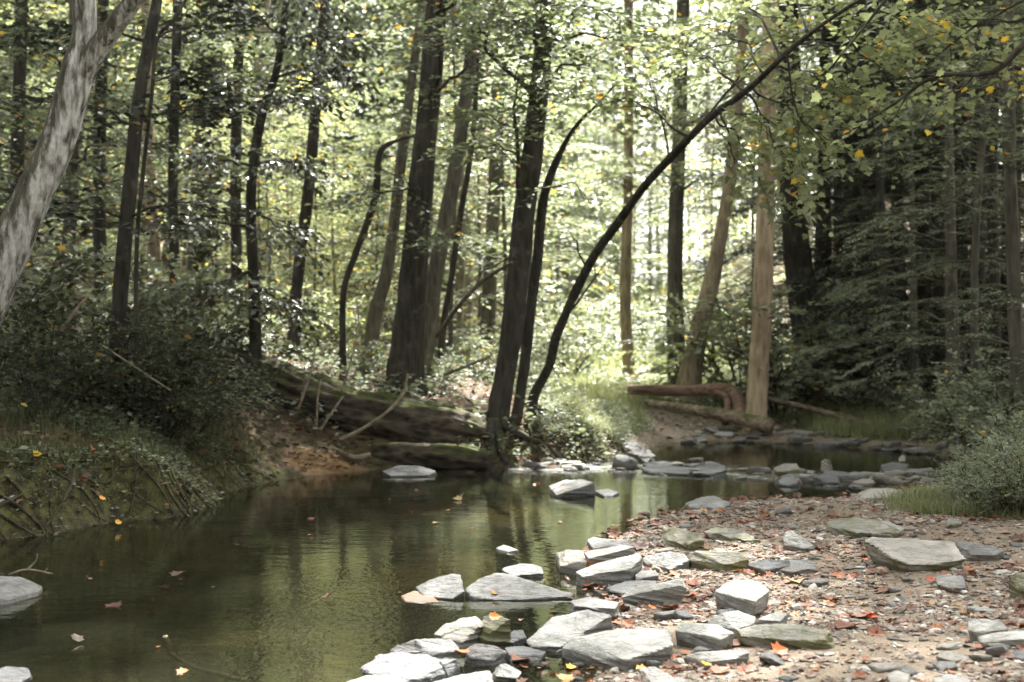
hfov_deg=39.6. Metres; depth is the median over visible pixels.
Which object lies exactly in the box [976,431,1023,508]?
bush
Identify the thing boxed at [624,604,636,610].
stone
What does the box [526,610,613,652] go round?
slate slab
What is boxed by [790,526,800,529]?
stone
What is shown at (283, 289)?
sapling
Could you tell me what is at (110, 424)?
bank weeds
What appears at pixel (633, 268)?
clearing tree
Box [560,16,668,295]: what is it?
clearing tree
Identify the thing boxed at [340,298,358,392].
dead branch
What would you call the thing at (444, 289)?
sapling
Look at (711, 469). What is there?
slate slab
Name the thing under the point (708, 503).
slate slab
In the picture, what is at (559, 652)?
stone
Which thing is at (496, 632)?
boulder
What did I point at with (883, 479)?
stone
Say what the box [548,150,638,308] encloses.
sapling
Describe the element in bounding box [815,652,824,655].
stone
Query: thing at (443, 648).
slate slab
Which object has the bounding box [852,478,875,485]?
stone
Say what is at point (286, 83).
hillside tree
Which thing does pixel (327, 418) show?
dead branch
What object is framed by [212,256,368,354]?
shrub
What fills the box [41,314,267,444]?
shrub
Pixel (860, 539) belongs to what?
stone
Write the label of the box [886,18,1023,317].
conifer
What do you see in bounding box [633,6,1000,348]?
conifer
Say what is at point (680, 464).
stone
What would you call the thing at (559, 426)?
shrub
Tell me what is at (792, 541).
boulder
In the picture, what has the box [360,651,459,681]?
boulder
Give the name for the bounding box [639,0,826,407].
leaning tree
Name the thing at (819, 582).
stone
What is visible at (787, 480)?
boulder
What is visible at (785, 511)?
stone
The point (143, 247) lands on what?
sapling
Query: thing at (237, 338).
shrub
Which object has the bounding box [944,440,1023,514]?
bush
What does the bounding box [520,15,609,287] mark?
clearing tree
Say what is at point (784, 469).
boulder
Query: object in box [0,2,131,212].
hillside tree
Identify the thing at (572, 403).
shrub
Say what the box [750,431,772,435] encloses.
stone
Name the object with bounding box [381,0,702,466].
twin stem tree
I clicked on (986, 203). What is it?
conifer
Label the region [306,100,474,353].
sapling
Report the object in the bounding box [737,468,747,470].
stone
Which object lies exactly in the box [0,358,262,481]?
shaded grass
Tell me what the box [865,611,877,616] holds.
fallen leaf
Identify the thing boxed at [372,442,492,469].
fallen log
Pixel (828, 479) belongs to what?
stone
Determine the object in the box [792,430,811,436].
stone
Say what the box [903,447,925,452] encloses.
stone
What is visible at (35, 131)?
hillside tree
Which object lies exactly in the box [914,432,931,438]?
stone
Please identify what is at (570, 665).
fallen leaf
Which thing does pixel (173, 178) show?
tall tree
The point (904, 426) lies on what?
stone
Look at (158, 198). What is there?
sapling
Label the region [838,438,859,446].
stone
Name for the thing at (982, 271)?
conifer
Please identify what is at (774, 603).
stone
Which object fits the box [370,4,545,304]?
background tree
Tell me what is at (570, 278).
clearing tree
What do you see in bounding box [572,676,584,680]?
stone
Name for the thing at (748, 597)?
boulder
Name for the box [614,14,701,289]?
clearing tree
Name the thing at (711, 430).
stone
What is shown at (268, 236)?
sapling
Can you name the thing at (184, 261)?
sapling
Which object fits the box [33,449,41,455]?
fallen leaf
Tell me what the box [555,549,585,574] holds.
boulder
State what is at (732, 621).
slate slab
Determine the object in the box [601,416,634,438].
shrub
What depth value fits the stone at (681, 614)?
6.88 m
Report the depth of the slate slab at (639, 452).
16.59 m
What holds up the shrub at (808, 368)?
on the ground at (296, 466)
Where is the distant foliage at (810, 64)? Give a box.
[6,0,1023,298]
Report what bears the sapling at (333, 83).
on the ground at (296, 466)
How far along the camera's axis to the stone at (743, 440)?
19.61 m
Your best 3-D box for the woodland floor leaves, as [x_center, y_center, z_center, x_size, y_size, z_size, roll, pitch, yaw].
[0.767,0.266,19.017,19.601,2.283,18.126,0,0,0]
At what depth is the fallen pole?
20.84 m
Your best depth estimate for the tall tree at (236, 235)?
21.92 m
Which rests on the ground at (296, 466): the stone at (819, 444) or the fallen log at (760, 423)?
the fallen log at (760, 423)
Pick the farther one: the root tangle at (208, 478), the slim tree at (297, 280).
the slim tree at (297, 280)
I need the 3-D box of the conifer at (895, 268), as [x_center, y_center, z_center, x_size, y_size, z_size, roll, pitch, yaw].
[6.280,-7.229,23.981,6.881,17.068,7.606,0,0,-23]
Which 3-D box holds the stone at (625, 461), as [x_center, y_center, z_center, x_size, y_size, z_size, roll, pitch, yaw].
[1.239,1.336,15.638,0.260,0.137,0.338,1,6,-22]
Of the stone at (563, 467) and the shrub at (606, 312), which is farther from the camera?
the shrub at (606, 312)
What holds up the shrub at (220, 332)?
on the ground at (296, 466)
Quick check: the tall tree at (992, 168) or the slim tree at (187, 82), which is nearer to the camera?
the slim tree at (187, 82)
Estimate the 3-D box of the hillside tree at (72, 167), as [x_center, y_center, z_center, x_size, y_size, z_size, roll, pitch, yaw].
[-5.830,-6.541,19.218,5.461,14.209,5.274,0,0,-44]
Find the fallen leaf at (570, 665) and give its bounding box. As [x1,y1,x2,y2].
[566,663,575,668]
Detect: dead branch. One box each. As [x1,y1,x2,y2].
[60,293,89,331]
[102,345,169,390]
[297,341,315,407]
[315,379,321,425]
[319,396,342,430]
[335,448,370,460]
[339,373,408,441]
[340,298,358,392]
[435,261,512,337]
[443,356,490,375]
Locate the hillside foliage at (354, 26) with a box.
[0,0,754,345]
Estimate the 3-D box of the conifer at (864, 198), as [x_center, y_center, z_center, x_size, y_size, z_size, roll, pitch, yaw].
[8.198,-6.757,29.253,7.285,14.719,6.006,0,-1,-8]
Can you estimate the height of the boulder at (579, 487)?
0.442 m
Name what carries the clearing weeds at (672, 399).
on the ground at (296, 466)
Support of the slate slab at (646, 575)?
on the ground at (296, 466)
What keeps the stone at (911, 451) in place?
on the ground at (296, 466)
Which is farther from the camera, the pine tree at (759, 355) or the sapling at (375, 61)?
the sapling at (375, 61)
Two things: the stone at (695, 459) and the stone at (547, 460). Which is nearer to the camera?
the stone at (547, 460)
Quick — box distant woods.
[155,1,968,292]
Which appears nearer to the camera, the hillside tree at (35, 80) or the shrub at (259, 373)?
the shrub at (259, 373)
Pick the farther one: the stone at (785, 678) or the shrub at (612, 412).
the shrub at (612, 412)
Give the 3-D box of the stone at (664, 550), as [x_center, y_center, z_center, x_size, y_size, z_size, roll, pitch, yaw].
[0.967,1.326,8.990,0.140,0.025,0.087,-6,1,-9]
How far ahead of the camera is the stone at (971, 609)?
6.50 m
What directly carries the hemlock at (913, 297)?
on the ground at (296, 466)
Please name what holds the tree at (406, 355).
on the ground at (296, 466)
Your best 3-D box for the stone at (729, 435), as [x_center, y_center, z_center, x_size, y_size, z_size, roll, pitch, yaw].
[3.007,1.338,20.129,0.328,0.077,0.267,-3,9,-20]
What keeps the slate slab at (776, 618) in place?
on the ground at (296, 466)
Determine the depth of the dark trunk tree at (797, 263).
23.82 m
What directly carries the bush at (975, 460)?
on the ground at (296, 466)
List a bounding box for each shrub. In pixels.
[0,194,113,384]
[0,233,223,376]
[0,283,150,428]
[0,297,248,436]
[36,249,288,384]
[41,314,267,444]
[108,296,321,434]
[161,277,302,357]
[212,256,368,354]
[266,294,391,364]
[333,339,389,382]
[338,409,604,467]
[424,343,470,394]
[445,335,497,382]
[462,313,574,384]
[518,285,651,378]
[524,409,577,438]
[535,271,664,353]
[544,385,599,417]
[568,404,610,435]
[585,277,697,356]
[590,399,634,422]
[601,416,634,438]
[605,282,869,405]
[665,274,900,426]
[773,308,906,382]
[774,328,931,411]
[854,297,1008,397]
[855,365,934,418]
[884,372,992,432]
[895,368,1023,460]
[932,346,1023,445]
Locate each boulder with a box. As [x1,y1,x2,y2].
[0,576,42,604]
[0,666,31,681]
[347,675,398,681]
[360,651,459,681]
[382,465,436,477]
[401,591,437,602]
[415,574,464,599]
[434,616,483,649]
[464,644,506,666]
[465,573,573,600]
[478,614,511,647]
[492,663,520,681]
[496,545,517,552]
[502,564,543,577]
[510,630,526,646]
[549,479,595,496]
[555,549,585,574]
[595,489,618,497]
[661,526,704,549]
[675,623,733,650]
[687,551,748,571]
[714,580,769,616]
[773,463,799,475]
[778,474,798,486]
[783,531,814,551]
[820,459,832,471]
[899,455,904,463]
[968,618,1007,640]
[1009,572,1023,599]
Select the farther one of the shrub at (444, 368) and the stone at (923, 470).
the shrub at (444, 368)
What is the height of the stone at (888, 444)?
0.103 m
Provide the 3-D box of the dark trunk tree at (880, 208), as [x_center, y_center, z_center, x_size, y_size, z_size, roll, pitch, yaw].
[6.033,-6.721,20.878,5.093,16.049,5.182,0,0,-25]
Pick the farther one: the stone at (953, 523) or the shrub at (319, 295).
the shrub at (319, 295)
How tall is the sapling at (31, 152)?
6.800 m
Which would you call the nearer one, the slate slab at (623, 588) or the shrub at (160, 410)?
the slate slab at (623, 588)
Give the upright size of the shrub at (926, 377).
1.902 m
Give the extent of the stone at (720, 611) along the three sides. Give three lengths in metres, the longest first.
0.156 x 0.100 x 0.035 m
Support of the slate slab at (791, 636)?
on the ground at (296, 466)
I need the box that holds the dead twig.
[8,553,52,575]
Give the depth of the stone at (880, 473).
14.75 m
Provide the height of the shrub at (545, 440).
0.673 m
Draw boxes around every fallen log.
[190,332,486,443]
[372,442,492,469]
[644,399,774,432]
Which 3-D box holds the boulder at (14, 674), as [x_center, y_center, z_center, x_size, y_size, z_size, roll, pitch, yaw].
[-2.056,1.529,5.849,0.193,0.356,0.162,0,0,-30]
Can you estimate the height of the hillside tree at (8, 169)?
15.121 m
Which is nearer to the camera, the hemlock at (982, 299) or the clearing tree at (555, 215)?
the hemlock at (982, 299)
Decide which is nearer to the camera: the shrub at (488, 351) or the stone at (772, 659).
the stone at (772, 659)
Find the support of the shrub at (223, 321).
on the ground at (296, 466)
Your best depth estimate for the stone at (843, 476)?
14.30 m
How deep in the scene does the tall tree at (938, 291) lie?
22.92 m
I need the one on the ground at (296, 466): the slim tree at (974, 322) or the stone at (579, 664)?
the slim tree at (974, 322)
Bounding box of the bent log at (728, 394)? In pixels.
[627,383,745,424]
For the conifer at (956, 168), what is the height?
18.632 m
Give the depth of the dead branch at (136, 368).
12.79 m
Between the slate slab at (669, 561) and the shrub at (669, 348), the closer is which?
the slate slab at (669, 561)
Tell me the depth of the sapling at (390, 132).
32.73 m
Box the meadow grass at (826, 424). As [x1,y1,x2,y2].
[533,259,1011,447]
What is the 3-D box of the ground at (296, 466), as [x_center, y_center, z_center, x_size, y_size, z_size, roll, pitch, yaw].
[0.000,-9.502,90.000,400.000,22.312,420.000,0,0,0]
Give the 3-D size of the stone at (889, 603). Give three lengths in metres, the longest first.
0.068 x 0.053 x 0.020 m
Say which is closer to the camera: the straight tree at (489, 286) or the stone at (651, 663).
the stone at (651, 663)
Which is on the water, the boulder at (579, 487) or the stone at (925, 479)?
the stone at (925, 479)
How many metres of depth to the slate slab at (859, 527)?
8.90 m
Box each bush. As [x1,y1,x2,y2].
[923,444,1004,499]
[925,445,1023,514]
[926,429,1022,497]
[940,409,1023,476]
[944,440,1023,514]
[964,419,1023,489]
[974,407,1023,459]
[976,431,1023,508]
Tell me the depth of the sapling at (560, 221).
30.15 m
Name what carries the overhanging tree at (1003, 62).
on the ground at (296, 466)
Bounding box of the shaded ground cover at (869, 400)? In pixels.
[740,347,1021,458]
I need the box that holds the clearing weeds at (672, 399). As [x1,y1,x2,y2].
[574,338,1008,417]
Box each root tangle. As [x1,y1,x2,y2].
[0,437,219,539]
[159,429,272,508]
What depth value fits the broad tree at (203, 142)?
26.75 m
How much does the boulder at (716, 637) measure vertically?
0.170 m
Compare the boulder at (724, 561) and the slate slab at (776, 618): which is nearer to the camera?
the slate slab at (776, 618)
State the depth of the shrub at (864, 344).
24.58 m
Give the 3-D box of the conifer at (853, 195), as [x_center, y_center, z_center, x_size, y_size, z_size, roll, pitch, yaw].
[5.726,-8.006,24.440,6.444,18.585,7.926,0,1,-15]
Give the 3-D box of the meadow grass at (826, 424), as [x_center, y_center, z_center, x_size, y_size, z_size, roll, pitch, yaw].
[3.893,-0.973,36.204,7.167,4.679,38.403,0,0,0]
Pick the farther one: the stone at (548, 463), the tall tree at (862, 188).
the tall tree at (862, 188)
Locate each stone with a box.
[524,460,546,468]
[538,462,555,465]
[540,458,555,462]
[555,649,561,654]
[556,461,580,465]
[559,462,585,465]
[561,465,577,470]
[569,464,589,470]
[572,662,584,666]
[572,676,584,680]
[594,590,607,592]
[612,454,637,469]
[615,467,625,470]
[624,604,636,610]
[642,463,653,466]
[645,660,661,667]
[649,461,671,465]
[653,610,674,620]
[655,547,675,552]
[661,677,688,681]
[667,462,683,466]
[673,609,693,619]
[678,523,691,528]
[681,438,696,443]
[682,469,701,473]
[686,462,705,467]
[688,458,703,461]
[693,646,712,652]
[696,436,707,441]
[700,426,718,431]
[703,427,719,432]
[714,432,735,438]
[715,609,743,614]
[719,427,731,430]
[727,608,739,611]
[732,438,748,442]
[733,476,746,479]
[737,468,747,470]
[745,435,760,438]
[745,466,770,473]
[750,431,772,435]
[759,653,784,665]
[767,600,782,607]
[774,428,784,431]
[775,474,801,479]
[775,508,793,514]
[777,430,794,433]
[778,675,793,681]
[788,437,812,443]
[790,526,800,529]
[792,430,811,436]
[798,473,811,477]
[800,477,814,482]
[802,579,828,587]
[808,430,824,436]
[808,555,819,559]
[812,474,839,483]
[814,441,835,447]
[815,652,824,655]
[823,470,850,481]
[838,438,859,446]
[845,441,861,446]
[849,472,875,480]
[849,484,862,486]
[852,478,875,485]
[855,537,867,540]
[859,438,869,442]
[863,472,883,474]
[867,662,904,672]
[868,444,883,449]
[869,475,901,484]
[880,447,899,450]
[882,441,901,447]
[884,470,915,477]
[886,601,894,606]
[887,637,898,640]
[888,587,902,592]
[895,423,912,431]
[899,665,916,676]
[901,577,914,582]
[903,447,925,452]
[905,443,917,446]
[905,448,925,453]
[906,475,921,479]
[907,467,933,473]
[909,654,923,659]
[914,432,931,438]
[919,477,930,482]
[919,638,928,641]
[921,449,933,453]
[924,471,938,477]
[925,665,935,669]
[928,451,938,454]
[933,661,957,670]
[934,440,958,448]
[935,642,959,649]
[936,651,969,663]
[945,518,961,528]
[952,565,962,569]
[966,606,996,613]
[968,654,992,660]
[982,643,1008,648]
[985,646,1008,656]
[1009,542,1023,546]
[1012,650,1023,660]
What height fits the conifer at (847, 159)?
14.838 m
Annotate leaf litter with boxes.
[71,469,1023,681]
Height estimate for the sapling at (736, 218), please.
6.892 m
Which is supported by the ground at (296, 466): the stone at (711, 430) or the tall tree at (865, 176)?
the tall tree at (865, 176)
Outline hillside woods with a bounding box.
[0,0,514,355]
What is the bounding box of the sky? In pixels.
[7,0,1000,281]
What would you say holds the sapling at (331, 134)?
on the ground at (296, 466)
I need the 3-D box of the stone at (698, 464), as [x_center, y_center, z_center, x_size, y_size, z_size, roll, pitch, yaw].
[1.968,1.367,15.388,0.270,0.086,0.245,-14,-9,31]
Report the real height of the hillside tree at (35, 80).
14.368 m
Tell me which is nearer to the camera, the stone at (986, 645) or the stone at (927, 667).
the stone at (927, 667)
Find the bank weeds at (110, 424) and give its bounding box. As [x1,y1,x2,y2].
[0,362,171,469]
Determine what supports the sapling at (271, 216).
on the ground at (296, 466)
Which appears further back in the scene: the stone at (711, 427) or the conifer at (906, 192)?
the conifer at (906, 192)
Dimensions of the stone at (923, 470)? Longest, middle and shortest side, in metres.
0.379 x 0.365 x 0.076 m
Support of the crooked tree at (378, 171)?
on the ground at (296, 466)
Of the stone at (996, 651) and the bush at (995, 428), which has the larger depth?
the bush at (995, 428)
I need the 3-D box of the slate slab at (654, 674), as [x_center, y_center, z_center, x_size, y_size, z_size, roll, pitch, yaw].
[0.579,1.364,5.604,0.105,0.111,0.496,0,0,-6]
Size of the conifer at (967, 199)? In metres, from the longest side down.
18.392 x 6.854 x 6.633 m
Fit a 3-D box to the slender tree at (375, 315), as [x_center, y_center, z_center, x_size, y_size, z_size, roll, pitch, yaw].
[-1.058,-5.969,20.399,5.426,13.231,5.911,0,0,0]
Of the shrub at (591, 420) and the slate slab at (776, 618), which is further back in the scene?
the shrub at (591, 420)
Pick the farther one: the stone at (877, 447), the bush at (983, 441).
the stone at (877, 447)
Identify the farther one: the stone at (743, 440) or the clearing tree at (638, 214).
the clearing tree at (638, 214)
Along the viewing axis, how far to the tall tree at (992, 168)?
19.94 m
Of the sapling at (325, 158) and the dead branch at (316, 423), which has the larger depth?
the sapling at (325, 158)
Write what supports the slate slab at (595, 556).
on the ground at (296, 466)
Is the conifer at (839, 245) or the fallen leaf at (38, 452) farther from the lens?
the conifer at (839, 245)
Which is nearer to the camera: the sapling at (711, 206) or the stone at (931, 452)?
the stone at (931, 452)
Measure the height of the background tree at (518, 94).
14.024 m
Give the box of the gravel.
[587,408,1023,681]
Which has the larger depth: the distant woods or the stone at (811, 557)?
the distant woods
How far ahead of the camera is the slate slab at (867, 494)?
11.50 m
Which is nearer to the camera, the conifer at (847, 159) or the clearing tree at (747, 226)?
the conifer at (847, 159)
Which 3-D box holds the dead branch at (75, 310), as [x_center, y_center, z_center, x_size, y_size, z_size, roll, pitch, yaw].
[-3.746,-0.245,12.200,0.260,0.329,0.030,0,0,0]
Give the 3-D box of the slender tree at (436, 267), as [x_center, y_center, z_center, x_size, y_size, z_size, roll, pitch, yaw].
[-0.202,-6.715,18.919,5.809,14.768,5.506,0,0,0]
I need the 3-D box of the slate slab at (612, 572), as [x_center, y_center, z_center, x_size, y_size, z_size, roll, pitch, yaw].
[0.564,1.400,8.268,0.395,0.288,0.350,0,0,0]
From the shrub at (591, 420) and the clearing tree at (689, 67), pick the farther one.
the clearing tree at (689, 67)
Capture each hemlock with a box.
[768,0,1023,428]
[794,0,1008,405]
[815,2,1023,385]
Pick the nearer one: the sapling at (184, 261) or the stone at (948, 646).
the stone at (948, 646)
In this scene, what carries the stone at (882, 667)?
on the ground at (296, 466)
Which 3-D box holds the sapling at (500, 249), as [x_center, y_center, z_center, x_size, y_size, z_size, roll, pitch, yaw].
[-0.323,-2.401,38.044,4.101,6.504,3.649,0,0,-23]
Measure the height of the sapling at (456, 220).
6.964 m
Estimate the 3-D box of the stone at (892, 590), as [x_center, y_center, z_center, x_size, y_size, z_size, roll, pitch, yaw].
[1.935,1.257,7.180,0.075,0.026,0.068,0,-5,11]
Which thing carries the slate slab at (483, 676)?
on the ground at (296, 466)
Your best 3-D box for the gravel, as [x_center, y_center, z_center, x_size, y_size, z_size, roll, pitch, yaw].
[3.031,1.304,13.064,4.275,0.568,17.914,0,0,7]
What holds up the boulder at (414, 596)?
on the ground at (296, 466)
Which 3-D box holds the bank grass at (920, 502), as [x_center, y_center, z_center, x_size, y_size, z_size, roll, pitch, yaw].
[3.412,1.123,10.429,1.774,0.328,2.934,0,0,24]
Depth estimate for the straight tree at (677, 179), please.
24.86 m
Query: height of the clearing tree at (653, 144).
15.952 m
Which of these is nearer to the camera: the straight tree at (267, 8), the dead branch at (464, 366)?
the dead branch at (464, 366)
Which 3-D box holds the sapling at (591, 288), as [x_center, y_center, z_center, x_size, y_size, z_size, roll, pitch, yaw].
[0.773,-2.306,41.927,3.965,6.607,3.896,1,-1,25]
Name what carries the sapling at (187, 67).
on the ground at (296, 466)
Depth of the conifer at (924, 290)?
24.87 m
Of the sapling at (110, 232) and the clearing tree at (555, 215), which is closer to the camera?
the sapling at (110, 232)
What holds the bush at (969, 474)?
on the ground at (296, 466)
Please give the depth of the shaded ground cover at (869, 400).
22.03 m
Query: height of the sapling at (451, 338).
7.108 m
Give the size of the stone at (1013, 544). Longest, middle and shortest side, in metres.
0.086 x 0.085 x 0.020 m
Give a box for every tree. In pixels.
[0,0,138,267]
[0,0,144,502]
[0,0,145,354]
[0,0,162,281]
[0,0,191,248]
[0,0,209,336]
[0,0,264,336]
[0,0,274,430]
[0,2,50,271]
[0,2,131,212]
[0,13,91,246]
[0,26,82,216]
[30,0,342,322]
[47,2,221,275]
[63,0,294,345]
[67,0,272,279]
[115,0,295,321]
[125,3,362,313]
[134,0,244,428]
[144,0,352,338]
[151,0,382,401]
[192,0,333,327]
[214,0,390,367]
[254,3,353,219]
[304,0,582,397]
[310,0,583,372]
[339,134,443,379]
[350,0,513,371]
[354,0,576,356]
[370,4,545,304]
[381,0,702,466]
[389,0,570,384]
[434,88,536,369]
[435,2,559,242]
[436,0,581,377]
[438,28,547,371]
[490,2,646,292]
[515,0,645,297]
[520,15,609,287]
[521,0,735,384]
[524,0,987,429]
[547,83,619,282]
[557,1,703,297]
[560,1,652,299]
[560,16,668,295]
[564,3,711,249]
[573,0,785,384]
[597,3,711,292]
[598,0,745,247]
[598,6,670,291]
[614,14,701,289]
[637,41,741,289]
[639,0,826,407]
[651,2,759,273]
[663,0,780,258]
[675,0,873,433]
[777,0,900,403]
[800,0,926,374]
[800,2,884,334]
[805,0,955,421]
[811,0,1023,160]
[821,1,972,388]
[850,3,1019,398]
[867,0,1023,450]
[880,22,1001,457]
[904,0,1023,406]
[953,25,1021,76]
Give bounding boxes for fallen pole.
[768,397,880,426]
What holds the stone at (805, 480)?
on the water
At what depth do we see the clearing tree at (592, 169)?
72.18 m
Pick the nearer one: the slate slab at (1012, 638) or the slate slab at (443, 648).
the slate slab at (1012, 638)
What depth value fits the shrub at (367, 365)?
18.55 m
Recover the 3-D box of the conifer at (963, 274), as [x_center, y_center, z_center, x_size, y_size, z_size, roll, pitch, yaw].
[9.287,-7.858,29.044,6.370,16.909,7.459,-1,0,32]
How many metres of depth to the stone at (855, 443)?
18.68 m
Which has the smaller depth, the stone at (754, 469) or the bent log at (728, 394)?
the stone at (754, 469)
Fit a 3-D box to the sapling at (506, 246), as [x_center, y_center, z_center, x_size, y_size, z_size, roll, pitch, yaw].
[-0.066,-2.163,24.198,3.828,6.778,4.113,1,-1,19]
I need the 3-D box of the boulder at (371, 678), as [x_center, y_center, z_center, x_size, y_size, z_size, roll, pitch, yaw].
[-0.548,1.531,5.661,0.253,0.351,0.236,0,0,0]
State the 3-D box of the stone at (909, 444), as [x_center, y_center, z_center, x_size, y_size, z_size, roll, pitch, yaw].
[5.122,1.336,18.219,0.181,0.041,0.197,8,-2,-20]
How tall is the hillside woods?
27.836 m
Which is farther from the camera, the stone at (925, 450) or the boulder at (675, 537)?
the stone at (925, 450)
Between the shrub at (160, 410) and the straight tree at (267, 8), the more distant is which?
the straight tree at (267, 8)
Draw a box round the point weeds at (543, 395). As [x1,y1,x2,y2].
[525,389,656,462]
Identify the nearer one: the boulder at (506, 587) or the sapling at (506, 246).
the boulder at (506, 587)
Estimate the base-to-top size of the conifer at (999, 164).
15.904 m
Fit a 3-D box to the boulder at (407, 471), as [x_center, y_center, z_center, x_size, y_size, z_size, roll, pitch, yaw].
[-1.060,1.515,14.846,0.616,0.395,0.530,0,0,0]
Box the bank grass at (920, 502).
[870,480,1023,520]
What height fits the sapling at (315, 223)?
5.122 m
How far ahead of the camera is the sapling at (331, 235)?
26.42 m
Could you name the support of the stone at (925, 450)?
on the water
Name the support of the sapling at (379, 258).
on the ground at (296, 466)
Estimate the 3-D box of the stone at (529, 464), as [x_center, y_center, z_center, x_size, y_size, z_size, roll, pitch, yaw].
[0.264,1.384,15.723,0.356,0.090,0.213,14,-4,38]
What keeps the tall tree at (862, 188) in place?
on the ground at (296, 466)
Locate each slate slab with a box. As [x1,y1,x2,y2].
[390,639,459,666]
[434,671,492,681]
[505,646,545,660]
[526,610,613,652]
[562,628,672,670]
[570,597,618,618]
[576,553,642,586]
[584,545,634,563]
[586,537,628,549]
[606,580,656,595]
[621,578,686,605]
[623,439,655,462]
[635,570,658,580]
[637,667,673,681]
[641,465,692,475]
[642,552,689,572]
[684,648,750,666]
[685,496,731,511]
[692,461,726,476]
[704,527,760,542]
[706,610,755,638]
[736,624,835,649]
[747,559,789,574]
[756,613,787,624]
[778,559,816,576]
[826,517,898,537]
[858,488,928,501]
[863,537,965,571]
[870,521,904,537]
[880,462,908,472]
[886,670,909,681]
[932,674,970,681]
[935,574,965,592]
[954,542,1004,560]
[978,631,1023,647]
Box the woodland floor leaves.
[0,297,987,520]
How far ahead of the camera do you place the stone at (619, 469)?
15.39 m
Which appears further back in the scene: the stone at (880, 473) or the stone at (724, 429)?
the stone at (724, 429)
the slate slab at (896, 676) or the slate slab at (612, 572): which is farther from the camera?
the slate slab at (612, 572)
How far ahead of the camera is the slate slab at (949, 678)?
5.12 m
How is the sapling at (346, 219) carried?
on the ground at (296, 466)
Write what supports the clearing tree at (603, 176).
on the ground at (296, 466)
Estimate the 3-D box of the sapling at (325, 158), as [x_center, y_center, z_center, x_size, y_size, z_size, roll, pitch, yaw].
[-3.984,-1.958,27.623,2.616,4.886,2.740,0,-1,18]
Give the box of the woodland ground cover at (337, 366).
[1,279,611,464]
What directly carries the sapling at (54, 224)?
on the ground at (296, 466)
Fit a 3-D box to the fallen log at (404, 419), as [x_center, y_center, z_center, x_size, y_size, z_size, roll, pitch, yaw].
[-2.085,0.611,16.411,3.722,1.487,0.739,0,0,11]
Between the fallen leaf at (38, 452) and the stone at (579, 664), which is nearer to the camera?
the stone at (579, 664)
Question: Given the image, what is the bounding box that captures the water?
[0,441,954,681]
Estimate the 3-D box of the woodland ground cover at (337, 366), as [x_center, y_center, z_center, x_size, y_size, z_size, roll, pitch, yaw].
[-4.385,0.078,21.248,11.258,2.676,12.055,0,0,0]
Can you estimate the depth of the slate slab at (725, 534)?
9.20 m
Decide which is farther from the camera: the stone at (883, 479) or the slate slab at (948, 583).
the stone at (883, 479)
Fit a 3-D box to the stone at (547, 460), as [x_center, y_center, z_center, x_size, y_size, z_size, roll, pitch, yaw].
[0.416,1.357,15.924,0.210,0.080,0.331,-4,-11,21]
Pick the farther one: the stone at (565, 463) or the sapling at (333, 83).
the sapling at (333, 83)
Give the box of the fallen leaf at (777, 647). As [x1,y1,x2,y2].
[771,641,788,654]
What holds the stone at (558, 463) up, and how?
on the water
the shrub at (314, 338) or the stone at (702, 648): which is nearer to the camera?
the stone at (702, 648)
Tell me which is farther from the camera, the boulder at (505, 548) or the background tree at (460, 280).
the background tree at (460, 280)
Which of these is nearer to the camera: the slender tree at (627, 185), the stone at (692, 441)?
the stone at (692, 441)
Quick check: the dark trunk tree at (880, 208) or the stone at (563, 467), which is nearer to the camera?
the stone at (563, 467)
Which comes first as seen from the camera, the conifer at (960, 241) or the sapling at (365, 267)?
the conifer at (960, 241)
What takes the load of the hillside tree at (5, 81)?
on the ground at (296, 466)
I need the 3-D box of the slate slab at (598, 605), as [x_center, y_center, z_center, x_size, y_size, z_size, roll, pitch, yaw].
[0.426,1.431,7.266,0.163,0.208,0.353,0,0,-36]
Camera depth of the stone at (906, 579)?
7.41 m
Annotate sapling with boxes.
[0,0,187,293]
[0,1,112,282]
[0,33,117,268]
[26,0,198,263]
[27,30,166,285]
[79,0,297,298]
[81,0,230,274]
[107,107,192,268]
[144,9,300,307]
[178,66,331,295]
[180,129,307,319]
[191,93,336,332]
[192,97,343,338]
[219,41,361,313]
[220,66,368,319]
[220,116,367,349]
[244,91,377,356]
[244,189,340,342]
[270,61,365,314]
[273,117,394,354]
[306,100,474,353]
[307,159,439,354]
[308,153,442,335]
[339,0,581,363]
[339,61,496,329]
[343,0,511,342]
[364,84,502,356]
[368,11,608,342]
[397,55,578,371]
[431,144,508,325]
[434,128,561,359]
[463,74,616,376]
[487,159,616,359]
[496,94,622,335]
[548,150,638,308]
[595,134,701,331]
[634,101,784,358]
[645,72,829,363]
[664,153,785,328]
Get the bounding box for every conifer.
[611,0,1023,357]
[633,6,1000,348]
[639,1,1023,391]
[663,0,971,358]
[668,0,1023,396]
[684,0,1021,352]
[717,0,1023,387]
[728,1,1023,380]
[735,0,1023,395]
[774,3,1023,345]
[776,0,1023,379]
[781,4,1023,321]
[805,9,1023,389]
[828,0,1023,365]
[830,1,1023,348]
[841,1,1023,353]
[886,13,1023,293]
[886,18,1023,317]
[888,0,1023,312]
[961,3,1023,307]
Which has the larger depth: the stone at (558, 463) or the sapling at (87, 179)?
the sapling at (87, 179)
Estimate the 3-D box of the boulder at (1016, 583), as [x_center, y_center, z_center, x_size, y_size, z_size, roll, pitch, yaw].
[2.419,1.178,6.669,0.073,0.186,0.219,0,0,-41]
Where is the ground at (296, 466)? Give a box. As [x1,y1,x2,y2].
[0,112,1023,681]
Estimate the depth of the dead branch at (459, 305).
16.54 m
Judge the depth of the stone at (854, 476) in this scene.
14.23 m
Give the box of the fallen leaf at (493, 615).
[489,611,501,619]
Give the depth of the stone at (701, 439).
19.74 m
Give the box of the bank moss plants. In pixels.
[0,425,261,538]
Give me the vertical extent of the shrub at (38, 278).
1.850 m
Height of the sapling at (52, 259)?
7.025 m

